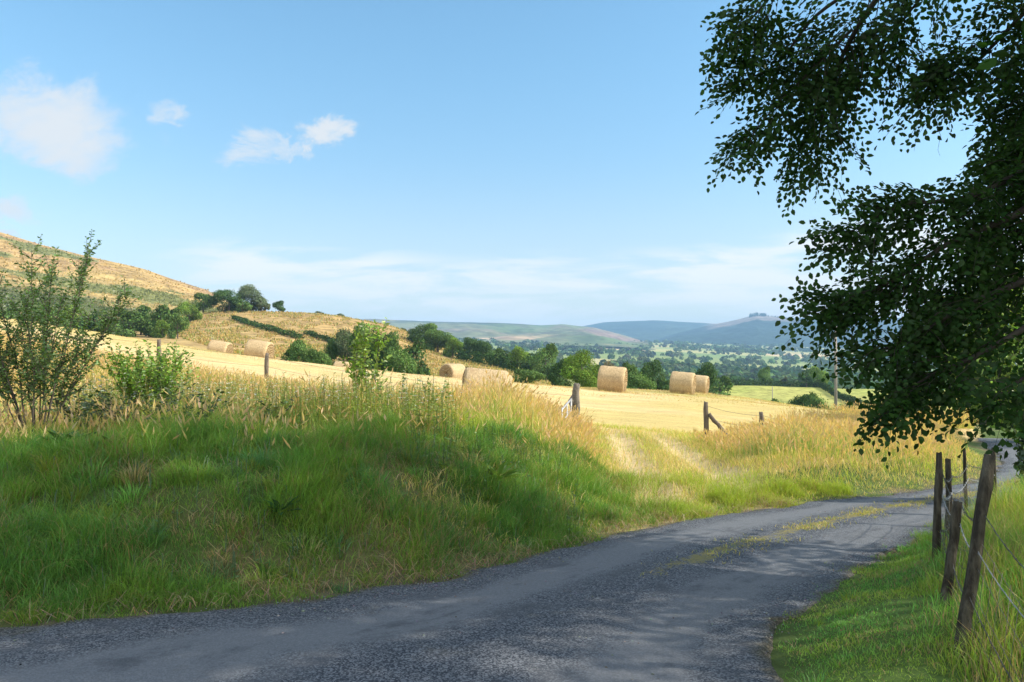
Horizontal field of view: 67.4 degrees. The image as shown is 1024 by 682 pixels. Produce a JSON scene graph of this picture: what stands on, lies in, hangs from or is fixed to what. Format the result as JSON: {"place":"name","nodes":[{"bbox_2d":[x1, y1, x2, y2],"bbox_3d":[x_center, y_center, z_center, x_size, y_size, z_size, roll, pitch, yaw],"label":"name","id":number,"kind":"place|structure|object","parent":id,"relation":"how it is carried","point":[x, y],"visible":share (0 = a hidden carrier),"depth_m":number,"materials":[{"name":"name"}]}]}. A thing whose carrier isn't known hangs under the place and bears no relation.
{"place":"outdoors","nodes":[
{"label":"outdoors","id":0,"kind":"place"},
{"bbox_2d":[0,233,226,316],"bbox_3d":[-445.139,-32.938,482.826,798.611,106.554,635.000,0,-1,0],"label":"hillside","id":1,"kind":"structure","parent":0,"point":[11,257],"depth_m":369.43,"materials":[{"name":"beige plant"}]},
{"bbox_2d":[0,232,241,316],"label":"bracken","id":2,"kind":"object","parent":1,"relation":"on","point":[85,303],"visible":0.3,"depth_m":326.15,"materials":[{"name":"orange plant"}]},
{"bbox_2d":[0,330,977,484],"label":"tall grass","id":3,"kind":"structure","parent":0,"point":[834,434],"depth_m":11.73,"materials":[{"name":"beige plant"}]},
{"bbox_2d":[397,409,585,537],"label":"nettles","id":4,"kind":"object","parent":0,"point":[479,445],"visible":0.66,"depth_m":7.75,"materials":[{"name":"green plant"}]},
{"bbox_2d":[360,319,655,349],"bbox_3d":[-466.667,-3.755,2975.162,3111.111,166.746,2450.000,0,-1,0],"label":"moorland hill","id":5,"kind":"structure","parent":0,"point":[561,334],"depth_m":2465.94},
{"bbox_2d":[0,319,1023,681],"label":"ground","id":6,"kind":"structure","parent":0,"point":[674,411],"depth_m":5.84,"materials":[{"name":"green plant"}]},
{"bbox_2d":[0,265,52,359],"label":"willow sapling","id":7,"kind":"object","parent":6,"relation":"on","point":[27,289],"visible":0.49,"depth_m":7.81,"materials":[{"name":"green plant"}]},
{"bbox_2d":[38,429,96,444],"bbox_3d":[-3.815,0.840,6.593,0.483,0.198,0.538,0,-1,-20],"label":"dock plant","id":8,"kind":"object","parent":6,"relation":"on","point":[55,434],"visible":0.26,"depth_m":6.47,"materials":[{"name":"green plant"}]},
{"bbox_2d":[0,229,141,436],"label":"willow sapling","id":9,"kind":"object","parent":6,"relation":"on","point":[37,371],"visible":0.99,"depth_m":7.49,"materials":[{"name":"green plant"}]},
{"bbox_2d":[40,375,193,432],"bbox_3d":[-4.035,0.787,7.950,1.530,0.919,1.676,0,-1,-30],"label":"bramble bush","id":10,"kind":"object","parent":6,"relation":"on","point":[86,410],"visible":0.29,"depth_m":7.71,"materials":[{"name":"green plant"}]},
{"bbox_2d":[97,339,199,421],"bbox_3d":[-4.183,0.607,9.028,1.138,1.253,1.089,0,-1,0],"label":"elder bush","id":11,"kind":"object","parent":6,"relation":"on","point":[135,376],"visible":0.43,"depth_m":8.88,"materials":[{"name":"green plant"}]},
{"bbox_2d":[71,383,227,426],"bbox_3d":[-3.514,0.797,7.647,1.403,0.716,1.054,0,-1,0],"label":"bramble bush","id":12,"kind":"object","parent":6,"relation":"on","point":[135,401],"visible":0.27,"depth_m":7.47,"materials":[{"name":"green plant"}]},
{"bbox_2d":[191,386,296,429],"bbox_3d":[-3.008,0.924,8.752,1.286,0.806,1.143,0,-1,0],"label":"bramble bush","id":13,"kind":"object","parent":6,"relation":"on","point":[264,411],"visible":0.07,"depth_m":8.52,"materials":[{"name":"green plant"}]},
{"bbox_2d":[71,372,458,433],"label":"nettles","id":14,"kind":"object","parent":6,"relation":"on","point":[367,396],"visible":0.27,"depth_m":8.64,"materials":[{"name":"green plant"}]},
{"bbox_2d":[73,370,462,430],"bbox_3d":[-3.654,0.841,10.362,6.058,1.000,4.441,0,-1,0],"label":"willowherb","id":15,"kind":"object","parent":6,"relation":"on","point":[335,391],"visible":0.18,"depth_m":8.75,"materials":[{"name":"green plant"}]},
{"bbox_2d":[84,378,457,428],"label":"tall grass","id":16,"kind":"structure","parent":6,"relation":"on","point":[398,409],"depth_m":8.69,"materials":[{"name":"brown plant"}]},
{"bbox_2d":[265,494,301,514],"bbox_3d":[-1.779,1.245,5.895,0.342,0.128,0.308,0,-1,39],"label":"dock plant","id":17,"kind":"object","parent":6,"relation":"on","point":[275,502],"visible":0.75,"depth_m":5.85,"materials":[{"name":"green plant"}]},
{"bbox_2d":[2,425,580,599],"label":"grass","id":18,"kind":"structure","parent":6,"relation":"on","point":[233,557],"depth_m":5.84,"materials":[{"name":"green plant"}]},
{"bbox_2d":[14,327,572,410],"bbox_3d":[-7.147,0.785,20.216,17.844,3.206,1.098,0,-1,11],"label":"wire fence","id":19,"kind":"object","parent":6,"relation":"on","point":[266,363],"visible":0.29,"depth_m":20.57,"materials":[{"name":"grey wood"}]},
{"bbox_2d":[339,317,396,405],"bbox_3d":[-2.009,0.528,10.437,0.795,1.692,0.709,0,-1,23],"label":"ash sapling","id":20,"kind":"object","parent":6,"relation":"on","point":[359,346],"visible":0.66,"depth_m":10.43,"materials":[{"name":"green plant"}]},
{"bbox_2d":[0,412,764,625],"bbox_3d":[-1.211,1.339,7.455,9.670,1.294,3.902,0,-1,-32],"label":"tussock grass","id":21,"kind":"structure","parent":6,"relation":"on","point":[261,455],"depth_m":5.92,"materials":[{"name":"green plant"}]},
{"bbox_2d":[380,360,412,412],"bbox_3d":[-1.506,0.785,9.969,0.434,1.096,0.363,0,-1,0],"label":"ash sapling","id":22,"kind":"object","parent":6,"relation":"on","point":[403,377],"visible":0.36,"depth_m":9.95,"materials":[{"name":"green plant"}]},
{"bbox_2d":[0,403,859,627],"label":"bank grass","id":23,"kind":"structure","parent":6,"relation":"on","point":[310,462],"depth_m":6.21,"materials":[{"name":"green plant"}]},
{"bbox_2d":[412,370,450,410],"bbox_3d":[-1.049,0.854,9.907,0.508,1.008,0.444,0,-1,0],"label":"ash sapling","id":24,"kind":"object","parent":6,"relation":"on","point":[428,383],"visible":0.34,"depth_m":9.98,"materials":[{"name":"green plant"}]},
{"bbox_2d":[462,367,508,395],"bbox_3d":[-0.762,1.384,21.599,1.320,1.218,1.316,5,-1,-6],"label":"hay bale","id":25,"kind":"object","parent":6,"relation":"on","point":[470,372],"visible":0.27,"depth_m":21.15},
{"bbox_2d":[479,461,522,477],"bbox_3d":[-0.120,1.262,7.565,0.404,0.195,0.409,0,-1,-36],"label":"dock plant","id":26,"kind":"object","parent":6,"relation":"on","point":[509,472],"visible":0.72,"depth_m":7.53,"materials":[{"name":"green plant"}]},
{"bbox_2d":[1,311,1016,411],"bbox_3d":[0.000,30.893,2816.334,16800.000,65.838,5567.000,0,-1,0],"label":"farmland","id":27,"kind":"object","parent":6,"relation":"on","point":[782,394],"visible":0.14,"depth_m":192.27,"materials":[{"name":"beige plant"}]},
{"bbox_2d":[1,305,23,318],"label":"thorn bush","id":28,"kind":"object","parent":27,"relation":"on","point":[7,315],"visible":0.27,"depth_m":137.41,"materials":[{"name":"green plant"}]},
{"bbox_2d":[43,307,71,326],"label":"thorn bush","id":29,"kind":"object","parent":27,"relation":"on","point":[63,319],"visible":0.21,"depth_m":134.02,"materials":[{"name":"green plant"}]},
{"bbox_2d":[56,305,88,330],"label":"thorn bush","id":30,"kind":"object","parent":27,"relation":"on","point":[76,315],"visible":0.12,"depth_m":148.93,"materials":[{"name":"green plant"}]},
{"bbox_2d":[79,311,103,331],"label":"thorn bush","id":31,"kind":"object","parent":27,"relation":"on","point":[94,316],"visible":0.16,"depth_m":143.60,"materials":[{"name":"green plant"}]},
{"bbox_2d":[99,309,128,335],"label":"thorn bush","id":32,"kind":"object","parent":27,"relation":"on","point":[119,314],"visible":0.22,"depth_m":131.42,"materials":[{"name":"green plant"}]},
{"bbox_2d":[110,310,145,336],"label":"thorn bush","id":33,"kind":"object","parent":27,"relation":"on","point":[126,327],"visible":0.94,"depth_m":129.80,"materials":[{"name":"green plant"}]},
{"bbox_2d":[130,305,151,334],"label":"thorn bush","id":34,"kind":"object","parent":27,"relation":"on","point":[143,310],"visible":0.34,"depth_m":145.62,"materials":[{"name":"green plant"}]},
{"bbox_2d":[136,313,164,336],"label":"thorn bush","id":35,"kind":"object","parent":27,"relation":"on","point":[143,329],"visible":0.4,"depth_m":133.46,"materials":[{"name":"green plant"}]},
{"bbox_2d":[144,304,172,336],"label":"thorn bush","id":36,"kind":"object","parent":27,"relation":"on","point":[163,310],"visible":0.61,"depth_m":132.80,"materials":[{"name":"green plant"}]},
{"bbox_2d":[150,319,169,337],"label":"thorn bush","id":37,"kind":"object","parent":27,"relation":"on","point":[158,332],"visible":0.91,"depth_m":129.94,"materials":[{"name":"green plant"}]},
{"bbox_2d":[167,307,189,338],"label":"thorn bush","id":38,"kind":"object","parent":27,"relation":"on","point":[182,324],"visible":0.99,"depth_m":127.57,"materials":[{"name":"green plant"}]},
{"bbox_2d":[177,301,202,321],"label":"hedgerow bush","id":39,"kind":"object","parent":27,"relation":"on","point":[191,316],"visible":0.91,"depth_m":177.27,"materials":[{"name":"green plant"}]},
{"bbox_2d":[189,292,218,312],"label":"broadleaf tree","id":40,"kind":"object","parent":27,"relation":"on","point":[205,302],"visible":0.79,"depth_m":198.57,"materials":[{"name":"green plant"}]},
{"bbox_2d":[207,340,232,352],"bbox_3d":[-17.850,0.577,46.995,1.254,1.157,1.250,8,0,4],"label":"hay bale","id":41,"kind":"object","parent":27,"relation":"on","point":[222,346],"visible":0.56,"depth_m":46.52},
{"bbox_2d":[210,289,244,311],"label":"broadleaf tree","id":42,"kind":"object","parent":27,"relation":"on","point":[221,296],"visible":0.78,"depth_m":198.66,"materials":[{"name":"green plant"}]},
{"bbox_2d":[233,298,252,311],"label":"broadleaf tree","id":43,"kind":"object","parent":27,"relation":"on","point":[245,304],"visible":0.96,"depth_m":195.40,"materials":[{"name":"green plant"}]},
{"bbox_2d":[237,284,266,310],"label":"broadleaf tree","id":44,"kind":"object","parent":27,"relation":"on","point":[250,293],"visible":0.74,"depth_m":203.39,"materials":[{"name":"green plant"}]},
{"bbox_2d":[244,339,274,358],"bbox_3d":[-13.801,0.574,41.992,1.320,1.217,1.316,7,0,6],"label":"hay bale","id":45,"kind":"object","parent":27,"relation":"on","point":[259,348],"visible":0.75,"depth_m":41.44},
{"bbox_2d":[254,297,270,311],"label":"broadleaf tree","id":46,"kind":"object","parent":27,"relation":"on","point":[265,304],"visible":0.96,"depth_m":202.54,"materials":[{"name":"green plant"}]},
{"bbox_2d":[229,315,304,338],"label":"hedge","id":47,"kind":"object","parent":27,"relation":"on","point":[240,319],"visible":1,"depth_m":160.37,"materials":[{"name":"green plant"}]},
{"bbox_2d":[272,300,285,311],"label":"broadleaf tree","id":48,"kind":"object","parent":27,"relation":"on","point":[280,307],"visible":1,"depth_m":204.41,"materials":[{"name":"green plant"}]},
{"bbox_2d":[280,349,298,361],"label":"hedgerow bush","id":49,"kind":"object","parent":27,"relation":"on","point":[287,357],"visible":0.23,"depth_m":79.55,"materials":[{"name":"green plant"}]},
{"bbox_2d":[287,338,315,361],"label":"hedgerow bush","id":50,"kind":"object","parent":27,"relation":"on","point":[299,350],"visible":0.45,"depth_m":76.95,"materials":[{"name":"green plant"}]},
{"bbox_2d":[303,330,335,341],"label":"hedge","id":51,"kind":"object","parent":27,"relation":"on","point":[314,334],"visible":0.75,"depth_m":155.15,"materials":[{"name":"green plant"}]},
{"bbox_2d":[307,348,332,364],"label":"hedgerow bush","id":52,"kind":"object","parent":27,"relation":"on","point":[319,357],"visible":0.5,"depth_m":75.27,"materials":[{"name":"green plant"}]},
{"bbox_2d":[323,339,338,365],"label":"broadleaf tree","id":53,"kind":"object","parent":27,"relation":"on","point":[332,349],"visible":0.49,"depth_m":79.70,"materials":[{"name":"green plant"}]},
{"bbox_2d":[334,327,357,362],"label":"broadleaf tree","id":54,"kind":"object","parent":27,"relation":"on","point":[341,338],"visible":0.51,"depth_m":83.30,"materials":[{"name":"green plant"}]},
{"bbox_2d":[165,310,551,384],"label":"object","id":55,"kind":"object","parent":27,"relation":"on","point":[226,336],"visible":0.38,"depth_m":155.71,"materials":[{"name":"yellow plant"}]},
{"bbox_2d":[346,320,383,368],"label":"broadleaf tree","id":56,"kind":"object","parent":27,"relation":"on","point":[353,336],"visible":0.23,"depth_m":79.10,"materials":[{"name":"green plant"}]},
{"bbox_2d":[364,330,400,371],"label":"broadleaf tree","id":57,"kind":"object","parent":27,"relation":"on","point":[393,342],"visible":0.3,"depth_m":77.46,"materials":[{"name":"green plant"}]},
{"bbox_2d":[383,344,416,373],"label":"hedgerow bush","id":58,"kind":"object","parent":27,"relation":"on","point":[397,362],"visible":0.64,"depth_m":75.20,"materials":[{"name":"green plant"}]},
{"bbox_2d":[400,339,430,374],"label":"hedgerow bush","id":59,"kind":"object","parent":27,"relation":"on","point":[415,352],"visible":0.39,"depth_m":91.63,"materials":[{"name":"green plant"}]},
{"bbox_2d":[406,322,437,344],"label":"broadleaf tree","id":60,"kind":"object","parent":27,"relation":"on","point":[418,332],"visible":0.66,"depth_m":178.66,"materials":[{"name":"green plant"}]},
{"bbox_2d":[422,328,456,351],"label":"broadleaf tree","id":61,"kind":"object","parent":27,"relation":"on","point":[441,336],"visible":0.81,"depth_m":174.27,"materials":[{"name":"green plant"}]},
{"bbox_2d":[439,364,464,377],"bbox_3d":[-3.606,1.987,46.996,1.316,1.218,1.320,0,-2,42],"label":"hay bale","id":62,"kind":"object","parent":27,"relation":"on","point":[452,370],"visible":0.65,"depth_m":46.53},
{"bbox_2d":[443,337,464,356],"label":"broadleaf tree","id":63,"kind":"object","parent":27,"relation":"on","point":[454,343],"visible":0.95,"depth_m":170.89,"materials":[{"name":"green plant"}]},
{"bbox_2d":[460,337,478,360],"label":"broadleaf tree","id":64,"kind":"object","parent":27,"relation":"on","point":[469,343],"visible":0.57,"depth_m":168.80,"materials":[{"name":"green plant"}]},
{"bbox_2d":[473,340,492,361],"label":"broadleaf tree","id":65,"kind":"object","parent":27,"relation":"on","point":[483,347],"visible":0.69,"depth_m":166.99,"materials":[{"name":"green plant"}]},
{"bbox_2d":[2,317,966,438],"bbox_3d":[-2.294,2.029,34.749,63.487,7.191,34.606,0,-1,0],"label":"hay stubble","id":66,"kind":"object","parent":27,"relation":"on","point":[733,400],"visible":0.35,"depth_m":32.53,"materials":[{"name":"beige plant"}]},
{"bbox_2d":[484,347,504,366],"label":"broadleaf tree","id":67,"kind":"object","parent":27,"relation":"on","point":[498,350],"visible":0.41,"depth_m":163.22,"materials":[{"name":"green plant"}]},
{"bbox_2d":[453,349,551,379],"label":"hedge","id":68,"kind":"object","parent":27,"relation":"on","point":[470,355],"visible":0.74,"depth_m":157.04,"materials":[{"name":"green plant"}]},
{"bbox_2d":[506,345,529,369],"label":"broadleaf tree","id":69,"kind":"object","parent":27,"relation":"on","point":[519,353],"visible":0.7,"depth_m":154.75,"materials":[{"name":"green plant"}]},
{"bbox_2d":[512,368,545,383],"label":"hedgerow bush","id":70,"kind":"object","parent":27,"relation":"on","point":[529,375],"visible":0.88,"depth_m":94.97,"materials":[{"name":"green plant"}]},
{"bbox_2d":[528,343,558,378],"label":"broadleaf tree","id":71,"kind":"object","parent":27,"relation":"on","point":[538,359],"visible":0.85,"depth_m":143.78,"materials":[{"name":"green plant"}]},
{"bbox_2d":[547,358,571,386],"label":"hedgerow bush","id":72,"kind":"object","parent":27,"relation":"on","point":[555,378],"visible":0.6,"depth_m":81.28,"materials":[{"name":"green plant"}]},
{"bbox_2d":[559,349,598,387],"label":"broadleaf tree","id":73,"kind":"object","parent":27,"relation":"on","point":[573,366],"visible":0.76,"depth_m":75.04,"materials":[{"name":"green plant"}]},
{"bbox_2d":[597,366,627,392],"bbox_3d":[4.715,1.787,35.976,1.320,1.217,1.316,4,1,16],"label":"hay bale","id":74,"kind":"object","parent":27,"relation":"on","point":[610,378],"visible":0.95,"depth_m":35.45},
{"bbox_2d":[622,361,637,388],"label":"broadleaf tree","id":75,"kind":"object","parent":27,"relation":"on","point":[627,365],"visible":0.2,"depth_m":99.15,"materials":[{"name":"green plant"}]},
{"bbox_2d":[627,370,656,389],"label":"hedgerow bush","id":76,"kind":"object","parent":27,"relation":"on","point":[637,379],"visible":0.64,"depth_m":90.96,"materials":[{"name":"green plant"}]},
{"bbox_2d":[586,388,714,395],"bbox_3d":[5.546,2.644,35.735,4.563,1.512,33.971,0,-1,27],"label":"loose straw","id":77,"kind":"object","parent":27,"relation":"on","point":[637,392],"visible":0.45,"depth_m":38.15,"materials":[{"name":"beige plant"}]},
{"bbox_2d":[640,360,665,390],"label":"broadleaf tree","id":78,"kind":"object","parent":27,"relation":"on","point":[652,369],"visible":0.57,"depth_m":103.23,"materials":[{"name":"green plant"}]},
{"bbox_2d":[669,371,695,394],"bbox_3d":[9.120,2.238,40.967,1.294,1.193,1.290,4,1,22],"label":"hay bale","id":79,"kind":"object","parent":27,"relation":"on","point":[683,382],"visible":0.97,"depth_m":40.48},
{"bbox_2d":[695,375,709,393],"bbox_3d":[12.135,2.801,49.958,1.294,1.193,1.290,5,2,24],"label":"hay bale","id":80,"kind":"object","parent":27,"relation":"on","point":[702,383],"visible":0.48,"depth_m":49.37},
{"bbox_2d":[694,362,718,394],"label":"broadleaf tree","id":81,"kind":"object","parent":27,"relation":"on","point":[708,370],"visible":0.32,"depth_m":117.12,"materials":[{"name":"green plant"}]},
{"bbox_2d":[709,375,732,395],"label":"hedgerow bush","id":82,"kind":"object","parent":27,"relation":"on","point":[724,381],"visible":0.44,"depth_m":149.27,"materials":[{"name":"green plant"}]},
{"bbox_2d":[655,379,819,386],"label":"hedge","id":83,"kind":"object","parent":27,"relation":"on","point":[782,384],"visible":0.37,"depth_m":232.52,"materials":[{"name":"green plant"}]},
{"bbox_2d":[455,337,1023,389],"bbox_3d":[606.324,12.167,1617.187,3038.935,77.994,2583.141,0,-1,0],"label":"woodland","id":84,"kind":"object","parent":27,"relation":"on","point":[734,370],"visible":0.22,"depth_m":1221.17,"materials":[{"name":"green plant"}]},
{"bbox_2d":[757,366,772,385],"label":"broadleaf tree","id":85,"kind":"object","parent":27,"relation":"on","point":[763,373],"visible":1,"depth_m":234.16,"materials":[{"name":"green plant"}]},
{"bbox_2d":[787,394,814,406],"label":"hedgerow bush","id":86,"kind":"object","parent":27,"relation":"on","point":[801,400],"visible":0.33,"depth_m":89.84,"materials":[{"name":"green plant"}]},
{"bbox_2d":[798,370,815,386],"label":"broadleaf tree","id":87,"kind":"object","parent":27,"relation":"on","point":[809,381],"visible":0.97,"depth_m":231.53,"materials":[{"name":"green plant"}]},
{"bbox_2d":[807,366,829,386],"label":"broadleaf tree","id":88,"kind":"object","parent":27,"relation":"on","point":[820,375],"visible":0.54,"depth_m":237.80,"materials":[{"name":"green plant"}]},
{"bbox_2d":[807,392,829,409],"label":"hedgerow bush","id":89,"kind":"object","parent":27,"relation":"on","point":[816,402],"visible":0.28,"depth_m":91.02,"materials":[{"name":"green plant"}]},
{"bbox_2d":[834,326,836,409],"bbox_3d":[27.384,2.765,64.977,1.600,9.700,0.270,0,-1,0],"label":"utility pole","id":90,"kind":"object","parent":27,"relation":"on","point":[835,388],"visible":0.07,"depth_m":64.88,"materials":[{"name":"grey wood"}]},
{"bbox_2d":[816,382,882,405],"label":"hedge","id":91,"kind":"object","parent":27,"relation":"on","point":[830,390],"visible":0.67,"depth_m":198.72,"materials":[{"name":"green plant"}]},
{"bbox_2d":[0,438,1022,681],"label":"lane","id":92,"kind":"structure","parent":6,"relation":"on","point":[506,631],"depth_m":4.53,"materials":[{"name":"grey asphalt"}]},
{"bbox_2d":[640,477,1015,577],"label":"lane middle grass","id":93,"kind":"structure","parent":92,"relation":"on","point":[876,509],"depth_m":8.06,"materials":[{"name":"plant"}]},
{"bbox_2d":[568,383,579,418],"bbox_3d":[1.434,1.711,17.775,0.288,1.502,0.200,0,-1,0],"label":"gatepost","id":94,"kind":"object","parent":6,"relation":"on","point":[575,397],"visible":0.56,"depth_m":17.72,"materials":[{"name":"grey wood"}]},
{"bbox_2d":[393,420,997,552],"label":"tall grass","id":95,"kind":"structure","parent":6,"relation":"on","point":[666,457],"depth_m":11.68,"materials":[{"name":"yellow plant"}]},
{"bbox_2d":[703,401,817,440],"bbox_3d":[9.059,2.247,20.727,11.583,1.713,0.658,0,-1,-38],"label":"wire fence","id":96,"kind":"object","parent":6,"relation":"on","point":[707,416],"visible":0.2,"depth_m":17.35,"materials":[{"name":"grey wood"}]},
{"bbox_2d":[789,538,926,681],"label":"tussock grass","id":97,"kind":"structure","parent":6,"relation":"on","point":[852,613],"depth_m":4.50,"materials":[{"name":"green plant"}]},
{"bbox_2d":[694,0,1023,468],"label":"beech tree","id":98,"kind":"object","parent":6,"relation":"on","point":[933,329],"visible":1,"depth_m":6.31,"materials":[{"name":"green plant"}]},
{"bbox_2d":[935,335,1019,425],"bbox_3d":[37.652,3.665,59.846,9.400,8.715,8.666,0,-1,4],"label":"broadleaf tree","id":99,"kind":"object","parent":6,"relation":"on","point":[976,406],"visible":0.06,"depth_m":57.87,"materials":[{"name":"green plant"}]},
{"bbox_2d":[932,447,1023,681],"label":"barbed wire fence","id":100,"kind":"object","parent":6,"relation":"on","point":[955,508],"visible":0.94,"depth_m":3.69,"materials":[{"name":"brown wood"}]},
{"bbox_2d":[944,268,1023,375],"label":"hedgerow tree","id":101,"kind":"object","parent":6,"relation":"on","point":[1013,357],"visible":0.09,"depth_m":20.96,"materials":[{"name":"green plant"}]},
{"bbox_2d":[990,368,1023,485],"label":"hedgerow tree","id":102,"kind":"object","parent":6,"relation":"on","point":[1020,458],"visible":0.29,"depth_m":9.59,"materials":[{"name":"green plant"}]},
{"bbox_2d":[0,0,1023,325],"label":"sky","id":103,"kind":"structure","parent":0,"point":[529,162],"materials":[{"name":"blue"}]},
{"bbox_2d":[584,320,712,341],"bbox_3d":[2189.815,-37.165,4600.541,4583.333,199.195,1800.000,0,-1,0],"label":"forest ridge","id":104,"kind":"structure","parent":0,"point":[651,330],"depth_m":4471.86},
{"bbox_2d":[658,315,1008,348],"bbox_3d":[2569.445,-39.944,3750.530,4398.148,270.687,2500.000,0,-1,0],"label":"forest hill","id":105,"kind":"structure","parent":0,"point":[757,330],"depth_m":3234.37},
{"bbox_2d":[771,465,1023,681],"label":"verge grass","id":106,"kind":"structure","parent":0,"point":[1005,515],"depth_m":4.33,"materials":[{"name":"green plant"}]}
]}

